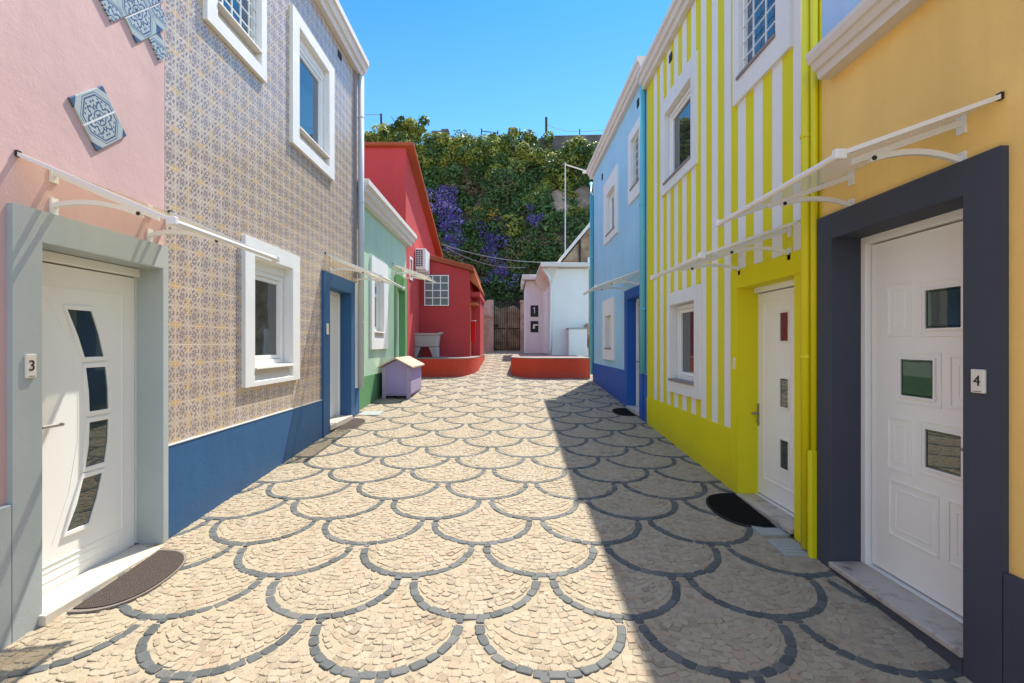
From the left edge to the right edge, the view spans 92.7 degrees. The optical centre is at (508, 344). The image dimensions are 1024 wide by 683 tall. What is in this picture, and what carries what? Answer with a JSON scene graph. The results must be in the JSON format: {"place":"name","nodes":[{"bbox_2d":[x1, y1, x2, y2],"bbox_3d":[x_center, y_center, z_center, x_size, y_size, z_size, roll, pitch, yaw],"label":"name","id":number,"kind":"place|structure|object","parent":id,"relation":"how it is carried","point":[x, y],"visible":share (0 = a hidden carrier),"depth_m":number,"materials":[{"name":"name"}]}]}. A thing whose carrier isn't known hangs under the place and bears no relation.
{"place":"outdoors","nodes":[
{"label":"outdoors","id":0,"kind":"place"},
{"bbox_2d":[0,350,968,682],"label":"ground","id":1,"kind":"structure","parent":0,"point":[416,676],"depth_m":2.91,"materials":[{"name":"beige stone"}]},
{"bbox_2d":[67,549,186,613],"bbox_3d":[-2.277,1.458,3.050,0.315,0.060,0.720,0,0,0],"label":"doormat","id":2,"kind":"object","parent":1,"relation":"on","point":[158,568],"visible":1,"depth_m":2.98,"materials":[{"name":"fabric"}]},
{"bbox_2d":[0,0,279,650],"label":"pink house","id":3,"kind":"structure","parent":1,"relation":"on","point":[85,218],"depth_m":2.96,"materials":[{"name":"paint"}]},
{"bbox_2d":[42,250,139,594],"bbox_3d":[-2.689,0.464,3.062,0.122,2.000,1.025,0,0,0],"label":"door","id":4,"kind":"structure","parent":3,"relation":"in","point":[89,306],"depth_m":3.10,"materials":[{"name":"white plastic"}]},
{"bbox_2d":[165,0,404,538],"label":"tiled house","id":5,"kind":"structure","parent":1,"relation":"on","point":[264,125],"depth_m":4.92,"materials":[{"name":"beige tile"}]},
{"bbox_2d":[203,0,266,82],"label":"window","id":6,"kind":"structure","parent":5,"relation":"in","point":[241,24],"depth_m":4.67,"materials":[{"name":"white paint"}]},
{"bbox_2d":[241,234,299,387],"bbox_3d":[-2.598,-0.311,5.200,0.264,1.450,1.200,0,0,0],"label":"window","id":7,"kind":"structure","parent":5,"relation":"in","point":[270,291],"depth_m":5.27,"materials":[{"name":"white plastic"}]},
{"bbox_2d":[289,4,334,180],"bbox_3d":[-2.598,-3.116,6.280,0.264,1.590,1.340,0,0,0],"label":"window","id":8,"kind":"structure","parent":5,"relation":"in","point":[311,74],"depth_m":6.30,"materials":[{"name":"white paint"}]},
{"bbox_2d":[330,291,339,417],"bbox_3d":[-2.712,0.164,7.265,0.095,1.940,0.950,0,0,0],"label":"door","id":9,"kind":"structure","parent":5,"relation":"in","point":[334,297],"depth_m":7.56,"materials":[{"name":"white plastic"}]},
{"bbox_2d":[359,178,435,409],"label":"green house","id":10,"kind":"structure","parent":1,"relation":"on","point":[390,235],"depth_m":9.90,"materials":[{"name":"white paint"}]},
{"bbox_2d":[370,255,387,348],"bbox_3d":[-2.658,-0.779,9.670,0.264,1.755,1.220,0,0,0],"label":"window","id":11,"kind":"structure","parent":10,"relation":"in","point":[378,290],"depth_m":9.83,"materials":[{"name":"white plastic"}]},
{"bbox_2d":[398,291,398,356],"bbox_3d":[-2.745,-0.191,11.610,0.080,2.250,0.860,0,0,0],"label":"door","id":12,"kind":"structure","parent":10,"relation":"in","point":[398,291],"depth_m":11.98,"materials":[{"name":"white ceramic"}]},
{"bbox_2d":[364,142,484,357],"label":"red house","id":13,"kind":"structure","parent":1,"relation":"on","point":[449,303],"depth_m":14.27,"materials":[{"name":"paint"}]},
{"bbox_2d":[409,256,412,280],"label":"window","id":14,"kind":"structure","parent":13,"relation":"in","point":[411,258],"depth_m":12.95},
{"bbox_2d":[415,248,429,274],"bbox_3d":[-2.440,-2.326,13.853,0.320,0.640,0.734,0,0,0],"label":"air conditioner","id":15,"kind":"object","parent":13,"relation":"attached to","point":[422,260],"visible":1,"depth_m":13.50,"materials":[{"name":"white plastic"}]},
{"bbox_2d":[424,275,448,305],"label":"wing window","id":16,"kind":"structure","parent":13,"relation":"in","point":[435,294],"depth_m":14.27,"materials":[{"name":"grey glass"}]},
{"bbox_2d":[471,320,475,341],"bbox_3d":[-1.145,-0.398,15.183,0.294,0.663,0.434,0,0,0],"label":"red cloth","id":17,"kind":"object","parent":13,"relation":"hanging from","point":[473,330],"visible":0.9,"depth_m":15.00,"materials":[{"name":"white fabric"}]},
{"bbox_2d":[446,247,524,267],"bbox_3d":[-0.852,-3.152,17.750,2.920,0.804,0.020,0,0,6],"label":"cable","id":18,"kind":"object","parent":13,"relation":"attached to","point":[488,264],"visible":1,"depth_m":17.71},
{"bbox_2d":[414,354,484,376],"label":"red terrace","id":19,"kind":"structure","parent":1,"relation":"on","point":[447,366],"depth_m":12.88,"materials":[{"name":"red paint"}]},
{"bbox_2d":[415,332,442,356],"bbox_3d":[-2.280,0.018,13.750,0.800,0.701,0.540,0,0,0],"label":"wash basin","id":20,"kind":"object","parent":19,"relation":"on","point":[431,341],"visible":0.81,"depth_m":13.50,"materials":[{"name":"grey concrete"}]},
{"bbox_2d":[0,351,962,682],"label":"paving bands","id":21,"kind":"object","parent":1,"relation":"on","point":[146,663],"visible":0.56,"depth_m":3.10,"materials":[{"name":"grey stone"}]},
{"bbox_2d":[612,408,635,415],"bbox_3d":[1.910,1.144,8.250,0.300,0.055,0.640,0,0,0],"label":"doormat","id":22,"kind":"object","parent":21,"relation":"on","point":[623,411],"visible":1,"depth_m":8.16,"materials":[{"name":"black rubber"}]},
{"bbox_2d":[484,300,493,351],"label":"gate pillar","id":23,"kind":"structure","parent":1,"relation":"on","point":[489,325],"depth_m":21.85,"materials":[{"name":"pink paint"}]},
{"bbox_2d":[494,301,519,349],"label":"iron gate","id":24,"kind":"structure","parent":23,"relation":"attached to","point":[496,326],"depth_m":22.09,"materials":[{"name":"brown metal"}]},
{"bbox_2d":[495,306,518,340],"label":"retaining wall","id":25,"kind":"structure","parent":1,"relation":"on","point":[517,323],"depth_m":22.75,"materials":[{"name":"brown wood"}]},
{"bbox_2d":[495,341,519,350],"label":"steps","id":26,"kind":"structure","parent":1,"relation":"on","point":[496,344],"depth_m":22.47,"materials":[{"name":"grey stone"}]},
{"bbox_2d":[520,300,523,350],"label":"gate pillar","id":27,"kind":"structure","parent":1,"relation":"on","point":[521,325],"depth_m":21.90,"materials":[{"name":"pink paint"}]},
{"bbox_2d":[511,352,589,378],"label":"red terrace","id":28,"kind":"structure","parent":1,"relation":"on","point":[534,365],"depth_m":12.62,"materials":[{"name":"red paint"}]},
{"bbox_2d":[521,262,589,356],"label":"white outhouse","id":29,"kind":"structure","parent":28,"relation":"on","point":[556,310],"depth_m":15.90,"materials":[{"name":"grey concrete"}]},
{"bbox_2d":[558,222,589,269],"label":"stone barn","id":30,"kind":"structure","parent":1,"relation":"on","point":[578,250],"depth_m":16.80,"materials":[{"name":"paint"}]},
{"bbox_2d":[443,244,562,262],"bbox_3d":[-0.227,-3.300,17.750,4.365,0.715,0.028,0,0,4],"label":"cable","id":31,"kind":"object","parent":30,"relation":"attached to","point":[491,257],"visible":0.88,"depth_m":17.77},
{"bbox_2d":[565,162,587,250],"bbox_3d":[3.003,-3.711,21.200,1.154,8.330,0.140,0,0,0],"label":"lamp post","id":32,"kind":"object","parent":1,"relation":"on","point":[584,171],"visible":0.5,"depth_m":21.18,"materials":[{"name":"white metal"}]},
{"bbox_2d":[583,56,646,422],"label":"light blue house","id":33,"kind":"structure","parent":1,"relation":"on","point":[616,170],"depth_m":8.98,"materials":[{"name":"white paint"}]},
{"bbox_2d":[602,296,614,360],"bbox_3d":[2.192,-0.309,10.275,0.255,1.275,1.150,0,0,0],"label":"window","id":34,"kind":"structure","parent":33,"relation":"in","point":[608,306],"depth_m":10.40,"materials":[{"name":"white plastic"}]},
{"bbox_2d":[604,164,617,245],"bbox_3d":[2.192,-2.816,10.060,0.255,1.320,1.320,0,0,0],"label":"window","id":35,"kind":"structure","parent":33,"relation":"in","point":[611,185],"depth_m":10.22,"materials":[{"name":"white paint"}]},
{"bbox_2d":[628,116,639,205],"bbox_3d":[2.192,-3.021,8.105,0.255,1.210,0.850,0,0,0],"label":"window","id":36,"kind":"structure","parent":33,"relation":"in","point":[634,136],"depth_m":8.25,"materials":[{"name":"white paint"}]},
{"bbox_2d":[636,299,638,405],"bbox_3d":[2.279,0.149,8.210,0.122,1.890,0.860,0,0,0],"label":"door","id":37,"kind":"structure","parent":33,"relation":"in","point":[637,300],"depth_m":8.59,"materials":[{"name":"white wood"}]},
{"bbox_2d":[706,493,777,527],"bbox_3d":[1.890,1.393,4.120,0.360,0.061,0.740,0,0,0],"label":"doormat","id":38,"kind":"object","parent":1,"relation":"on","point":[734,508],"visible":1,"depth_m":4.07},
{"bbox_2d":[637,0,861,557],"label":"striped house","id":39,"kind":"structure","parent":1,"relation":"on","point":[732,88],"depth_m":4.48,"materials":[{"name":"yellow and white painted plaster"},{"name":"glass"},{"name":"white pvc"}]},
{"bbox_2d":[660,50,697,196],"bbox_3d":[2.192,-2.643,6.070,0.255,1.265,1.260,0,0,0],"label":"window","id":40,"kind":"structure","parent":39,"relation":"in","point":[679,109],"depth_m":6.12,"materials":[{"name":"white paint"}]},
{"bbox_2d":[667,284,701,399],"bbox_3d":[2.192,-0.024,5.890,0.255,1.265,1.100,0,0,0],"label":"window","id":41,"kind":"structure","parent":39,"relation":"in","point":[684,306],"depth_m":6.02,"materials":[{"name":"white plastic"}]},
{"bbox_2d":[733,0,792,105],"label":"window","id":42,"kind":"structure","parent":39,"relation":"in","point":[762,29],"depth_m":4.17,"materials":[{"name":"white paint"}]},
{"bbox_2d":[751,279,793,516],"bbox_3d":[2.284,0.423,4.100,0.122,1.888,1.000,0,0,0],"label":"door","id":43,"kind":"structure","parent":39,"relation":"in","point":[775,405],"depth_m":4.17,"materials":[{"name":"white wood"}]},
{"bbox_2d":[715,0,1023,682],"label":"orange house","id":44,"kind":"structure","parent":1,"relation":"on","point":[920,376],"depth_m":2.59,"materials":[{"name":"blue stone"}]},
{"bbox_2d":[861,208,962,623],"bbox_3d":[2.309,0.355,2.670,0.122,2.093,1.000,0,0,0],"label":"door","id":45,"kind":"structure","parent":44,"relation":"in","point":[912,274],"depth_m":2.77,"materials":[{"name":"white wood"}]},
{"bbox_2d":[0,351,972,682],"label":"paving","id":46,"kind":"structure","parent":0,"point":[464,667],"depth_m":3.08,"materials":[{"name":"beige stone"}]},
{"bbox_2d":[336,418,365,429],"bbox_3d":[-2.325,1.199,7.350,0.270,0.062,0.760,0,0,0],"label":"doormat","id":47,"kind":"object","parent":46,"relation":"on","point":[353,423],"visible":1,"depth_m":7.25,"materials":[{"name":"rubber"}]},
{"bbox_2d":[359,411,383,415],"bbox_3d":[-2.290,1.155,8.140,0.340,0.035,0.320,0,0,0],"label":"drain cover","id":48,"kind":"object","parent":46,"relation":"on","point":[372,413],"visible":1,"depth_m":8.09,"materials":[{"name":"grey metal"}]},
{"bbox_2d":[377,356,424,398],"bbox_3d":[-2.200,0.677,10.120,0.680,0.834,1.360,0,0,0],"label":"wooden hutch","id":49,"kind":"object","parent":46,"relation":"on","point":[401,376],"visible":0.97,"depth_m":9.55,"materials":[{"name":"purple paint"}]},
{"bbox_2d":[752,522,789,536],"bbox_3d":[1.985,1.420,3.745,0.210,0.030,0.230,0,0,0],"label":"drain cover","id":50,"kind":"object","parent":46,"relation":"on","point":[770,531],"visible":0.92,"depth_m":3.69,"materials":[{"name":"grey metal"}]},
{"bbox_2d":[767,539,807,556],"bbox_3d":[1.975,1.438,3.445,0.190,0.031,0.230,0,0,0],"label":"drain cover","id":51,"kind":"object","parent":46,"relation":"on","point":[788,547],"visible":0.99,"depth_m":3.44,"materials":[{"name":"grey metal"}]},
{"bbox_2d":[338,0,671,143],"label":"sky","id":52,"kind":"structure","parent":0,"point":[469,65],"materials":[{"name":"blue"}]},
{"bbox_2d":[423,144,596,308],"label":"cliff","id":53,"kind":"structure","parent":0,"point":[465,218],"depth_m":25.54,"materials":[{"name":"plant"}]},
{"bbox_2d":[388,131,395,139],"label":"bush","id":54,"kind":"object","parent":53,"relation":"on","point":[392,136],"visible":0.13,"depth_m":27.58,"materials":[{"name":"green plant"}]},
{"bbox_2d":[380,115,429,141],"bbox_3d":[-5.879,-12.127,27.867,2.912,1.989,1.919,0,0,0],"label":"bush","id":55,"kind":"object","parent":53,"relation":"on","point":[411,129],"visible":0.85,"depth_m":27.60,"materials":[{"name":"green plant"}]},
{"bbox_2d":[431,129,449,142],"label":"stone block","id":56,"kind":"structure","parent":53,"relation":"on","point":[443,130],"depth_m":27.70,"materials":[{"name":"grey stone"}]},
{"bbox_2d":[426,185,466,255],"bbox_3d":[-3.207,-6.291,25.192,2.757,4.293,1.890,0,0,44],"label":"flowering creeper","id":57,"kind":"object","parent":53,"relation":"attached to","point":[448,202],"visible":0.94,"depth_m":25.24,"materials":[{"name":"purple plant"}]},
{"bbox_2d":[419,132,512,146],"bbox_3d":[-2.121,-11.343,27.692,6.243,1.440,1.377,0,0,0],"label":"bush","id":58,"kind":"object","parent":53,"relation":"on","point":[493,135],"visible":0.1,"depth_m":27.43,"materials":[{"name":"green plant"}]},
{"bbox_2d":[364,123,598,307],"bbox_3d":[-0.658,-5.758,24.740,19.733,12.791,6.119,0,0,0],"label":"ivy","id":59,"kind":"object","parent":53,"relation":"attached to","point":[432,149],"visible":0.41,"depth_m":25.81,"materials":[{"name":"green plant"}]},
{"bbox_2d":[465,203,502,221],"bbox_3d":[-1.268,-6.769,25.068,2.124,1.040,0.582,0,0,8],"label":"flowering creeper","id":60,"kind":"object","parent":59,"relation":"attached to","point":[495,211],"visible":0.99,"depth_m":25.04,"materials":[{"name":"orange plant"}]},
{"bbox_2d":[483,270,519,290],"bbox_3d":[-0.313,-3.143,23.738,1.878,1.157,0.584,0,0,0],"label":"flowering creeper","id":61,"kind":"object","parent":59,"relation":"attached to","point":[492,274],"visible":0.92,"depth_m":23.71,"materials":[{"name":"purple plant"}]},
{"bbox_2d":[524,203,543,227],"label":"flowering creeper","id":62,"kind":"object","parent":59,"relation":"attached to","point":[531,220],"visible":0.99,"depth_m":24.55,"materials":[{"name":"purple plant"}]},
{"bbox_2d":[475,216,509,279],"bbox_3d":[-0.761,-4.845,24.341,1.983,3.431,1.674,0,0,0],"label":"flowering creeper","id":63,"kind":"object","parent":53,"relation":"attached to","point":[491,239],"visible":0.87,"depth_m":24.44,"materials":[{"name":"purple plant"}]},
{"bbox_2d":[506,129,554,147],"bbox_3d":[1.149,-11.425,27.905,2.904,1.586,1.482,0,0,-12],"label":"bush","id":64,"kind":"object","parent":53,"relation":"on","point":[530,138],"visible":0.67,"depth_m":27.61,"materials":[{"name":"green plant"}]},
{"bbox_2d":[545,117,546,132],"bbox_3d":[2.155,-11.996,28.100,0.137,2.100,0.136,0,0,0],"label":"fence post","id":65,"kind":"object","parent":53,"relation":"on","point":[545,124],"visible":0.39,"depth_m":28.05,"materials":[{"name":"metal"}]},
{"bbox_2d":[514,135,601,147],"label":"retaining wall","id":66,"kind":"structure","parent":53,"relation":"on","point":[558,141],"depth_m":27.90,"materials":[{"name":"stone"}]},
{"bbox_2d":[551,188,573,216],"bbox_3d":[2.619,-7.722,26.167,1.781,2.375,1.098,0,0,12],"label":"bare rock","id":67,"kind":"object","parent":53,"relation":"on","point":[558,197],"visible":0.42,"depth_m":25.88,"materials":[{"name":"grey stone"}]},
{"bbox_2d":[574,185,590,208],"bbox_3d":[4.276,-8.098,26.425,2.034,2.970,1.279,0,0,0],"label":"bare rock","id":68,"kind":"object","parent":53,"relation":"on","point":[583,197],"visible":0.37,"depth_m":26.20,"materials":[{"name":"grey stone"}]}
]}

